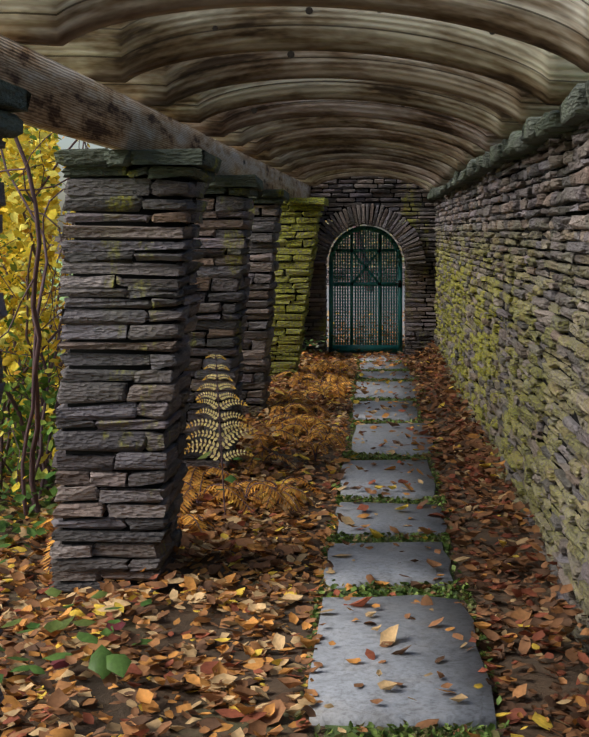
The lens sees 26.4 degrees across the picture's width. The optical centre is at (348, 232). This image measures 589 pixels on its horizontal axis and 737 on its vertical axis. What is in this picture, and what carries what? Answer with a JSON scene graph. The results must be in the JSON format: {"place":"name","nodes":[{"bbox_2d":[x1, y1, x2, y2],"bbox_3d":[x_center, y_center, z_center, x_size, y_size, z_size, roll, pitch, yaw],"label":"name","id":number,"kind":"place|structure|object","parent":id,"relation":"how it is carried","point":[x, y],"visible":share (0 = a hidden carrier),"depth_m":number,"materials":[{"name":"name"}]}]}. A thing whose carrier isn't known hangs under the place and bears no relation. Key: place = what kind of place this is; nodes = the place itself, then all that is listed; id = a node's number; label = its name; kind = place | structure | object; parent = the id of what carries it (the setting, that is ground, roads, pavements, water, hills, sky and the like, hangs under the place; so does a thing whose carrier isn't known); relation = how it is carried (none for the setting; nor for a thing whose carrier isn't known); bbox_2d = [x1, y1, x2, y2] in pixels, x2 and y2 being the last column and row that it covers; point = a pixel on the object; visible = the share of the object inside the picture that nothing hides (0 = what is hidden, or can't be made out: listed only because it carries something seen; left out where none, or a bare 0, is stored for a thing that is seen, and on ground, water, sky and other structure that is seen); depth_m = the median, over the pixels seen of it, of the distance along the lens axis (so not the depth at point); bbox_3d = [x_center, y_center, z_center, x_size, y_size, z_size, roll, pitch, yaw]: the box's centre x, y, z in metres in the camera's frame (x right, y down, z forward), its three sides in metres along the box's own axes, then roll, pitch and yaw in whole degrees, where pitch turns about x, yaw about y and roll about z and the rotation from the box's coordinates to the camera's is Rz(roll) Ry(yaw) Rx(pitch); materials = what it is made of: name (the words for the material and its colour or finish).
{"place":"outdoors","nodes":[
{"label":"outdoors","id":0,"kind":"place"},
{"bbox_2d":[0,259,72,355],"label":"lawn","id":1,"kind":"structure","parent":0,"point":[59,353],"depth_m":40.37,"materials":[{"name":"plant"}]},
{"bbox_2d":[7,132,405,237],"label":"sky","id":2,"kind":"structure","parent":0,"point":[66,142],"materials":[{"name":"white"}]},
{"bbox_2d":[0,238,588,736],"bbox_3d":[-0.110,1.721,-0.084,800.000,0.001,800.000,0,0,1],"label":"ground","id":3,"kind":"structure","parent":0,"point":[538,678],"depth_m":5.31,"materials":[{"name":"soil"}]},
{"bbox_2d":[0,79,30,702],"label":"stone pier","id":4,"kind":"structure","parent":3,"relation":"on","point":[14,99],"depth_m":3.31,"materials":[{"name":"grey stone"}]},
{"bbox_2d":[0,124,89,510],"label":"vine and tree leaves","id":5,"kind":"object","parent":3,"relation":"on","point":[17,251],"visible":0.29,"depth_m":8.15,"materials":[{"name":"yellow plant"}]},
{"bbox_2d":[60,178,195,584],"bbox_3d":[-1.083,0.731,6.246,0.580,1.980,0.540,0,0,1],"label":"joint","id":6,"kind":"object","parent":3,"relation":"on","point":[150,223],"visible":0.07,"depth_m":5.98,"materials":[{"name":"black stone"}]},
{"bbox_2d":[49,148,221,593],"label":"stone pier","id":7,"kind":"structure","parent":3,"relation":"on","point":[102,179],"depth_m":5.94,"materials":[{"name":"grey stone"}]},
{"bbox_2d":[0,331,342,682],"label":"broad leaf plants","id":8,"kind":"object","parent":3,"relation":"on","point":[104,661],"visible":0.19,"depth_m":4.93,"materials":[{"name":"plant"}]},
{"bbox_2d":[0,129,372,520],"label":"tree branches","id":9,"kind":"object","parent":3,"relation":"on","point":[37,401],"visible":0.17,"depth_m":7.63,"materials":[{"name":"brown wood"}]},
{"bbox_2d":[28,354,361,571],"bbox_3d":[-0.635,1.273,10.957,1.515,1.141,9.430,0,0,5],"label":"fern","id":10,"kind":"object","parent":3,"relation":"on","point":[267,493],"depth_m":7.94,"materials":[{"name":"brown plant"}]},
{"bbox_2d":[21,286,404,352],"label":"terrace paving","id":11,"kind":"structure","parent":3,"relation":"on","point":[327,306],"depth_m":26.91,"materials":[{"name":"grey stone"}]},
{"bbox_2d":[186,195,247,478],"bbox_3d":[-1.032,0.731,8.996,0.567,1.980,0.540,0,0,1],"label":"joint","id":12,"kind":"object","parent":3,"relation":"on","point":[206,299],"visible":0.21,"depth_m":8.72,"materials":[{"name":"black stone"}]},
{"bbox_2d":[181,174,262,477],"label":"stone pier","id":13,"kind":"structure","parent":3,"relation":"on","point":[224,272],"depth_m":8.69,"materials":[{"name":"grey stone"}]},
{"bbox_2d":[238,204,274,419],"bbox_3d":[-0.978,0.731,11.745,0.567,1.980,0.540,0,0,1],"label":"joint","id":14,"kind":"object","parent":3,"relation":"on","point":[248,321],"visible":0.07,"depth_m":11.47,"materials":[{"name":"black stone"}]},
{"bbox_2d":[239,189,288,420],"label":"stone pier","id":15,"kind":"structure","parent":3,"relation":"on","point":[257,358],"depth_m":11.43,"materials":[{"name":"grey stone"}]},
{"bbox_2d":[0,310,588,736],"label":"fallen leaves","id":16,"kind":"object","parent":3,"relation":"on","point":[212,678],"visible":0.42,"depth_m":5.77,"materials":[{"name":"orange plant"}]},
{"bbox_2d":[268,198,328,382],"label":"stone pier","id":17,"kind":"structure","parent":3,"relation":"on","point":[285,346],"depth_m":14.18,"materials":[{"name":"green stone"}]},
{"bbox_2d":[269,209,314,379],"bbox_3d":[-0.713,0.731,14.491,0.677,1.980,0.540,0,0,1],"label":"joint","id":18,"kind":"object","parent":17,"relation":"attached to","point":[296,293],"visible":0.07,"depth_m":14.22,"materials":[{"name":"green"}]},
{"bbox_2d":[302,176,436,355],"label":"stone archway wall","id":19,"kind":"structure","parent":3,"relation":"on","point":[398,231],"depth_m":17.40,"materials":[{"name":"grey stone"}]},
{"bbox_2d":[310,220,420,353],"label":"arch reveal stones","id":20,"kind":"object","parent":19,"relation":"attached to","point":[325,330],"visible":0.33,"depth_m":17.45,"materials":[{"name":"grey stone"}]},
{"bbox_2d":[329,226,401,351],"bbox_3d":[0.232,0.796,17.573,1.030,1.770,0.044,0,0,1],"label":"gate","id":21,"kind":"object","parent":20,"relation":"attached to","point":[379,283],"visible":1,"depth_m":17.56,"materials":[{"name":"metal"}]},
{"bbox_2d":[324,372,487,736],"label":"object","id":22,"kind":"object","parent":3,"relation":"on","point":[335,728],"depth_m":4.36,"materials":[{"name":"green plant"}]},
{"bbox_2d":[307,354,496,728],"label":"stepping stones","id":23,"kind":"object","parent":22,"relation":"on","point":[337,676],"visible":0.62,"depth_m":5.48,"materials":[{"name":"grey stone"}]},
{"bbox_2d":[294,355,511,736],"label":"joint moss tufts","id":24,"kind":"object","parent":22,"relation":"on","point":[400,590],"visible":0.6,"depth_m":6.02,"materials":[{"name":"green plant"}]},
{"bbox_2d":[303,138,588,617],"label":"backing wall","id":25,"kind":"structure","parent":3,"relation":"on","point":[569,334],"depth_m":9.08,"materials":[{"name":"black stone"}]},
{"bbox_2d":[427,80,588,199],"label":"wall cap stones","id":26,"kind":"object","parent":25,"relation":"on","point":[571,114],"depth_m":6.27,"materials":[{"name":"grey stone"}]},
{"bbox_2d":[0,0,588,191],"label":"arched roof ribs","id":27,"kind":"object","parent":26,"relation":"on","point":[460,82],"visible":1,"depth_m":5.34,"materials":[{"name":"brown wood"}]},
{"bbox_2d":[0,35,310,198],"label":"pergola beam","id":28,"kind":"structure","parent":27,"relation":"attached to","point":[67,102],"depth_m":5.39,"materials":[{"name":"brown wood"}]},
{"bbox_2d":[212,7,494,145],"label":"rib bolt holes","id":29,"kind":"object","parent":27,"relation":"on","point":[309,11],"visible":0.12,"depth_m":5.26,"materials":[{"name":"black"}]},
{"bbox_2d":[434,119,588,652],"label":"stone wall","id":30,"kind":"structure","parent":3,"relation":"on","point":[506,406],"depth_m":6.79,"materials":[{"name":"grey stone"}]},
{"bbox_2d":[326,267,404,285],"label":"low terrace wall","id":31,"kind":"structure","parent":0,"point":[403,274],"depth_m":39.42,"materials":[{"name":"grey stone"}]},
{"bbox_2d":[326,220,405,266],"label":"trees","id":32,"kind":"object","parent":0,"point":[369,248],"depth_m":42.60,"materials":[{"name":"plant"}]}
]}

